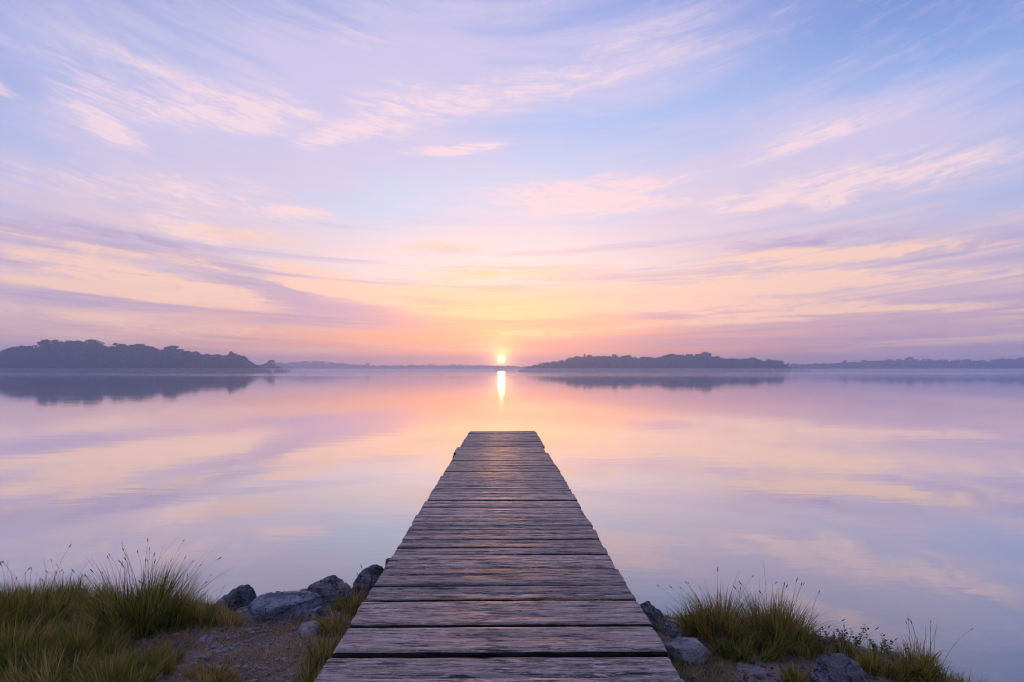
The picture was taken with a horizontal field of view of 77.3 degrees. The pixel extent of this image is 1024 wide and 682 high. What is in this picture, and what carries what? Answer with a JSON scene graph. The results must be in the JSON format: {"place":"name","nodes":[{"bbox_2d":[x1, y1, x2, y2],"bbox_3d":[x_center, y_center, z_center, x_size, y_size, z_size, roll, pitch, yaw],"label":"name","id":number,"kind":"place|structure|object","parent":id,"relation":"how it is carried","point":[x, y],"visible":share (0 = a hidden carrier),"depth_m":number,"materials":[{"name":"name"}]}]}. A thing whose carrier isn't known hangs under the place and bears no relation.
{"place":"outdoors","nodes":[
{"label":"outdoors","id":0,"kind":"place"},
{"bbox_2d":[0,366,240,372],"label":"headland","id":1,"kind":"structure","parent":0,"point":[104,370],"depth_m":542.42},
{"bbox_2d":[39,339,50,348],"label":"tree","id":2,"kind":"object","parent":1,"relation":"on","point":[44,341],"visible":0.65,"depth_m":583.88,"materials":[{"name":"green plant"}]},
{"bbox_2d":[61,340,73,345],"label":"tree","id":3,"kind":"object","parent":1,"relation":"on","point":[68,342],"visible":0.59,"depth_m":585.04,"materials":[{"name":"green plant"}]},
{"bbox_2d":[85,339,104,344],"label":"tree","id":4,"kind":"object","parent":1,"relation":"on","point":[90,341],"visible":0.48,"depth_m":586.45,"materials":[{"name":"green plant"}]},
{"bbox_2d":[0,340,271,371],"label":"woodland","id":5,"kind":"object","parent":1,"relation":"on","point":[84,356],"visible":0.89,"depth_m":555.45,"materials":[{"name":"green plant"}]},
{"bbox_2d":[167,345,178,355],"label":"tree","id":6,"kind":"object","parent":1,"relation":"on","point":[172,348],"visible":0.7,"depth_m":582.87,"materials":[{"name":"green plant"}]},
{"bbox_2d":[228,351,234,359],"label":"tree","id":7,"kind":"object","parent":1,"relation":"on","point":[230,354],"visible":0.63,"depth_m":578.49,"materials":[{"name":"green plant"}]},
{"bbox_2d":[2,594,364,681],"bbox_3d":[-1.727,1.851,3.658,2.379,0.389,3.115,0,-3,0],"label":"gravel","id":8,"kind":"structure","parent":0,"point":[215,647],"depth_m":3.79,"materials":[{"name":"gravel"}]},
{"bbox_2d":[258,363,290,371],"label":"woodland","id":9,"kind":"object","parent":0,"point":[266,366],"visible":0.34,"depth_m":749.20,"materials":[{"name":"green plant"}]},
{"bbox_2d":[267,360,274,367],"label":"tree","id":10,"kind":"object","parent":9,"relation":"on","point":[269,363],"visible":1,"depth_m":739.92,"materials":[{"name":"green plant"}]},
{"bbox_2d":[291,368,504,370],"bbox_3d":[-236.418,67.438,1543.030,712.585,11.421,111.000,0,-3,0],"label":"shore","id":11,"kind":"structure","parent":0,"point":[303,369],"depth_m":1498.04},
{"bbox_2d":[273,360,525,370],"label":"woodland","id":12,"kind":"object","parent":11,"relation":"on","point":[315,365],"visible":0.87,"depth_m":1511.57,"materials":[{"name":"green plant"}]},
{"bbox_2d":[2,592,956,681],"bbox_3d":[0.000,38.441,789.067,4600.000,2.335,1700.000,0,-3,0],"label":"ground","id":13,"kind":"structure","parent":0,"point":[769,665],"depth_m":3.67,"materials":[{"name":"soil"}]},
{"bbox_2d":[0,568,48,634],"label":"grass tussock","id":14,"kind":"object","parent":13,"relation":"on","point":[3,612],"depth_m":3.94,"materials":[{"name":"green plant"}]},
{"bbox_2d":[0,590,85,677],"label":"grass tussock","id":15,"kind":"object","parent":13,"relation":"on","point":[11,642],"depth_m":3.47,"materials":[{"name":"green plant"}]},
{"bbox_2d":[0,545,106,632],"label":"grass tussock","id":16,"kind":"object","parent":13,"relation":"on","point":[32,600],"depth_m":4.13,"materials":[{"name":"green plant"}]},
{"bbox_2d":[0,637,126,681],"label":"grass tussock","id":17,"kind":"object","parent":13,"relation":"on","point":[53,669],"depth_m":3.19,"materials":[{"name":"green plant"}]},
{"bbox_2d":[33,563,117,604],"bbox_3d":[-3.239,1.808,4.732,0.824,0.341,0.661,0,-3,0],"label":"grass tussock","id":18,"kind":"object","parent":13,"relation":"on","point":[75,585],"depth_m":4.72,"materials":[{"name":"green plant"}]},
{"bbox_2d":[23,607,144,666],"bbox_3d":[-2.388,1.658,3.678,0.753,0.316,0.808,2,-3,-35],"label":"grass tussock","id":19,"kind":"object","parent":13,"relation":"on","point":[113,642],"depth_m":3.59,"materials":[{"name":"green plant"}]},
{"bbox_2d":[0,577,205,681],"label":"grass","id":20,"kind":"structure","parent":13,"relation":"on","point":[108,658],"depth_m":3.45,"materials":[{"name":"green plant"}]},
{"bbox_2d":[59,642,176,681],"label":"grass tussock","id":21,"kind":"object","parent":13,"relation":"on","point":[114,663],"depth_m":3.22,"materials":[{"name":"green plant"}]},
{"bbox_2d":[54,533,242,640],"bbox_3d":[-2.424,1.597,4.298,1.257,0.579,1.699,0,-3,0],"label":"grass tussock","id":22,"kind":"object","parent":13,"relation":"on","point":[152,608],"depth_m":4.02,"materials":[{"name":"green plant"}]},
{"bbox_2d":[118,635,206,676],"bbox_3d":[-1.930,1.720,3.498,0.542,0.164,0.454,2,-3,-36],"label":"grass tussock","id":23,"kind":"object","parent":13,"relation":"on","point":[170,668],"depth_m":3.47,"materials":[{"name":"green plant"}]},
{"bbox_2d":[172,641,183,646],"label":"rock","id":24,"kind":"object","parent":13,"relation":"on","point":[178,642],"visible":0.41,"depth_m":3.81,"materials":[{"name":"grey stone"}]},
{"bbox_2d":[138,573,246,630],"bbox_3d":[-2.119,1.701,4.246,0.704,0.378,0.584,0,-3,0],"label":"grass tussock","id":25,"kind":"object","parent":13,"relation":"on","point":[198,617],"depth_m":4.18,"materials":[{"name":"green plant"}]},
{"bbox_2d":[167,653,242,681],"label":"grass tussock","id":26,"kind":"object","parent":13,"relation":"on","point":[219,676],"depth_m":3.38,"materials":[{"name":"green plant"}]},
{"bbox_2d":[196,634,220,643],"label":"rock","id":27,"kind":"object","parent":13,"relation":"on","point":[205,640],"visible":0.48,"depth_m":3.90,"materials":[{"name":"grey stone"}]},
{"bbox_2d":[212,599,227,612],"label":"rock","id":28,"kind":"object","parent":13,"relation":"on","point":[225,602],"visible":0.23,"depth_m":4.47,"materials":[{"name":"grey stone"}]},
{"bbox_2d":[201,606,252,628],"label":"grass tussock","id":29,"kind":"object","parent":13,"relation":"on","point":[230,616],"depth_m":4.19,"materials":[{"name":"green"}]},
{"bbox_2d":[214,672,252,681],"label":"grass tussock","id":30,"kind":"object","parent":13,"relation":"on","point":[239,678],"depth_m":3.29,"materials":[{"name":"green plant"}]},
{"bbox_2d":[221,584,256,610],"bbox_3d":[-1.962,1.984,4.596,0.267,0.438,0.231,2,-3,-34],"label":"rock","id":31,"kind":"object","parent":13,"relation":"on","point":[243,597],"visible":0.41,"depth_m":4.55,"materials":[{"name":"grey stone"}]},
{"bbox_2d":[237,606,249,618],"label":"rock","id":32,"kind":"object","parent":13,"relation":"on","point":[245,609],"visible":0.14,"depth_m":4.37,"materials":[{"name":"grey stone"}]},
{"bbox_2d":[248,591,323,622],"bbox_3d":[-1.592,1.983,4.507,0.642,0.383,0.463,0,-3,0],"label":"rock","id":33,"kind":"object","parent":13,"relation":"on","point":[283,605],"visible":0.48,"depth_m":4.43,"materials":[{"name":"grey stone"}]},
{"bbox_2d":[288,651,326,681],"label":"grass tussock","id":34,"kind":"object","parent":13,"relation":"on","point":[310,672],"depth_m":3.33,"materials":[{"name":"green plant"}]},
{"bbox_2d":[296,620,320,637],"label":"rock","id":35,"kind":"object","parent":13,"relation":"on","point":[304,629],"visible":0.48,"depth_m":4.08,"materials":[{"name":"grey stone"}]},
{"bbox_2d":[302,606,326,621],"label":"rock","id":36,"kind":"object","parent":13,"relation":"on","point":[319,611],"visible":0.38,"depth_m":4.33,"materials":[{"name":"grey stone"}]},
{"bbox_2d":[293,624,344,668],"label":"grass tussock","id":37,"kind":"object","parent":13,"relation":"on","point":[328,648],"depth_m":3.62,"materials":[{"name":"green plant"}]},
{"bbox_2d":[298,600,357,637],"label":"grass tussock","id":38,"kind":"object","parent":13,"relation":"on","point":[330,626],"depth_m":4.07,"materials":[{"name":"green plant"}]},
{"bbox_2d":[307,575,355,608],"bbox_3d":[-1.340,1.934,4.750,0.415,0.377,0.444,0,-3,0],"label":"rock","id":39,"kind":"object","parent":13,"relation":"on","point":[326,588],"visible":0.38,"depth_m":4.66,"materials":[{"name":"grey stone"}]},
{"bbox_2d":[327,583,369,615],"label":"grass tussock","id":40,"kind":"object","parent":13,"relation":"on","point":[353,602],"depth_m":4.52,"materials":[{"name":"green plant"}]},
{"bbox_2d":[352,564,382,598],"bbox_3d":[-1.102,1.987,5.013,0.298,0.460,0.368,0,-3,0],"label":"rock","id":41,"kind":"object","parent":13,"relation":"on","point":[369,575],"visible":0.33,"depth_m":4.94,"materials":[{"name":"grey stone"}]},
{"bbox_2d":[648,616,663,628],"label":"weed","id":42,"kind":"object","parent":13,"relation":"on","point":[656,621],"visible":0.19,"depth_m":4.14,"materials":[{"name":"green plant"}]},
{"bbox_2d":[655,618,684,637],"bbox_3d":[1.026,1.900,4.159,0.166,0.176,0.235,2,-3,-33],"label":"rock","id":43,"kind":"object","parent":13,"relation":"on","point":[677,632],"visible":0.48,"depth_m":4.12,"materials":[{"name":"grey stone"}]},
{"bbox_2d":[662,615,701,636],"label":"grass tussock","id":44,"kind":"object","parent":13,"relation":"on","point":[687,633],"depth_m":4.07,"materials":[{"name":"green plant"}]},
{"bbox_2d":[664,636,713,664],"bbox_3d":[1.028,1.914,3.700,0.395,0.357,0.257,0,-3,0],"label":"rock","id":45,"kind":"object","parent":13,"relation":"on","point":[679,646],"visible":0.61,"depth_m":3.67,"materials":[{"name":"grey stone"}]},
{"bbox_2d":[657,567,788,644],"bbox_3d":[1.347,1.685,4.114,0.903,0.448,0.897,0,-3,0],"label":"grass tussock","id":46,"kind":"object","parent":13,"relation":"on","point":[701,615],"depth_m":4.05,"materials":[{"name":"green plant"}]},
{"bbox_2d":[705,630,791,663],"bbox_3d":[1.365,1.786,3.703,0.536,0.181,0.474,0,-3,0],"label":"grass tussock","id":47,"kind":"object","parent":13,"relation":"on","point":[767,655],"depth_m":3.70,"materials":[{"name":"green plant"}]},
{"bbox_2d":[735,662,766,676],"bbox_3d":[1.312,1.843,3.558,0.221,0.068,0.234,1,-3,-26],"label":"rock","id":48,"kind":"object","parent":13,"relation":"on","point":[755,670],"visible":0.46,"depth_m":3.54,"materials":[{"name":"grey stone"}]},
{"bbox_2d":[708,562,847,656],"bbox_3d":[1.610,1.662,3.901,1.042,0.475,1.036,0,-3,0],"label":"grass tussock","id":49,"kind":"object","parent":13,"relation":"on","point":[779,622],"depth_m":3.92,"materials":[{"name":"green plant"}]},
{"bbox_2d":[763,657,816,681],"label":"grass tussock","id":50,"kind":"object","parent":13,"relation":"on","point":[793,673],"depth_m":3.40,"materials":[{"name":"green plant"}]},
{"bbox_2d":[783,619,844,659],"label":"grass tussock","id":51,"kind":"object","parent":13,"relation":"on","point":[805,649],"depth_m":3.79,"materials":[{"name":"green plant"}]},
{"bbox_2d":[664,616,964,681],"bbox_3d":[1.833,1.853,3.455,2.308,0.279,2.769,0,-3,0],"label":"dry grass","id":52,"kind":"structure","parent":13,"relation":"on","point":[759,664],"depth_m":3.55,"materials":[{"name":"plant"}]},
{"bbox_2d":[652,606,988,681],"bbox_3d":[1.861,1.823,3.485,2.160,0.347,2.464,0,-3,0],"label":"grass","id":53,"kind":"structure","parent":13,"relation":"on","point":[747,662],"depth_m":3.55,"materials":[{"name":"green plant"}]},
{"bbox_2d":[802,626,842,646],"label":"weed","id":54,"kind":"object","parent":13,"relation":"on","point":[825,640],"visible":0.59,"depth_m":3.88,"materials":[{"name":"green plant"}]},
{"bbox_2d":[806,652,870,681],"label":"rock","id":55,"kind":"object","parent":13,"relation":"on","point":[833,667],"visible":0.94,"depth_m":3.31,"materials":[{"name":"grey stone"}]},
{"bbox_2d":[816,625,878,657],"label":"grass tussock","id":56,"kind":"object","parent":13,"relation":"on","point":[847,649],"depth_m":3.80,"materials":[{"name":"green plant"}]},
{"bbox_2d":[834,624,868,647],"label":"weed","id":57,"kind":"object","parent":13,"relation":"on","point":[855,638],"visible":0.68,"depth_m":3.92,"materials":[{"name":"green plant"}]},
{"bbox_2d":[856,646,868,654],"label":"rock","id":58,"kind":"object","parent":13,"relation":"on","point":[865,649],"visible":0.19,"depth_m":3.87,"materials":[{"name":"grey stone"}]},
{"bbox_2d":[845,638,907,678],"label":"grass tussock","id":59,"kind":"object","parent":13,"relation":"on","point":[870,663],"depth_m":3.52,"materials":[{"name":"green plant"}]},
{"bbox_2d":[863,634,892,655],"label":"weed","id":60,"kind":"object","parent":13,"relation":"on","point":[881,643],"visible":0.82,"depth_m":3.89,"materials":[{"name":"green plant"}]},
{"bbox_2d":[880,650,897,659],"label":"rock","id":61,"kind":"object","parent":13,"relation":"on","point":[893,652],"visible":0.22,"depth_m":3.87,"materials":[{"name":"grey stone"}]},
{"bbox_2d":[882,655,909,669],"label":"weed","id":62,"kind":"object","parent":13,"relation":"on","point":[907,661],"visible":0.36,"depth_m":3.50,"materials":[{"name":"green plant"}]},
{"bbox_2d":[875,654,936,681],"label":"grass tussock","id":63,"kind":"object","parent":13,"relation":"on","point":[904,677],"depth_m":3.46,"materials":[{"name":"green plant"}]},
{"bbox_2d":[883,616,972,681],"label":"grass tussock","id":64,"kind":"object","parent":13,"relation":"on","point":[921,664],"depth_m":3.53,"materials":[{"name":"green plant"}]},
{"bbox_2d":[0,371,1023,681],"bbox_3d":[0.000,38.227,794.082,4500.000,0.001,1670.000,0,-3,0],"label":"lake","id":65,"kind":"structure","parent":0,"point":[888,503],"depth_m":10.74,"materials":[{"name":"liquid"}]},
{"bbox_2d":[313,431,684,681],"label":"jetty","id":66,"kind":"object","parent":65,"relation":"in","point":[499,566],"visible":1,"depth_m":3.85,"materials":[{"name":"brown wood"}]},
{"bbox_2d":[639,601,664,625],"bbox_3d":[0.924,1.912,4.388,0.260,0.290,0.330,1,-3,-15],"label":"rock","id":67,"kind":"object","parent":65,"relation":"in","point":[649,609],"visible":0.26,"depth_m":4.30,"materials":[{"name":"grey stone"}]},
{"bbox_2d":[0,0,1023,367],"label":"sky","id":68,"kind":"structure","parent":0,"point":[520,183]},
{"bbox_2d":[551,367,776,371],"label":"headland","id":69,"kind":"structure","parent":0,"point":[617,369],"depth_m":694.28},
{"bbox_2d":[518,353,791,371],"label":"woodland","id":70,"kind":"object","parent":69,"relation":"on","point":[674,362],"visible":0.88,"depth_m":706.10,"materials":[{"name":"green plant"}]},
{"bbox_2d":[699,352,710,356],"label":"tree","id":71,"kind":"object","parent":69,"relation":"on","point":[706,354],"visible":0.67,"depth_m":742.59,"materials":[{"name":"green plant"}]},
{"bbox_2d":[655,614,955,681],"bbox_3d":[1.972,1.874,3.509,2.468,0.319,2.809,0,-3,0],"label":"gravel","id":72,"kind":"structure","parent":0,"point":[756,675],"depth_m":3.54,"materials":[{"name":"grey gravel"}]},
{"bbox_2d":[815,367,1023,370],"bbox_3d":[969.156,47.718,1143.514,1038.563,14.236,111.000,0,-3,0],"label":"shore","id":73,"kind":"structure","parent":0,"point":[933,369],"depth_m":1094.65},
{"bbox_2d":[841,360,847,366],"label":"tree","id":74,"kind":"object","parent":73,"relation":"on","point":[844,363],"visible":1,"depth_m":1098.04,"materials":[{"name":"green plant"}]},
{"bbox_2d":[786,357,1023,370],"bbox_3d":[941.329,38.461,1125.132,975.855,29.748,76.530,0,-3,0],"label":"woodland","id":75,"kind":"object","parent":73,"relation":"on","point":[929,364],"visible":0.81,"depth_m":1114.12,"materials":[{"name":"green plant"}]}
]}

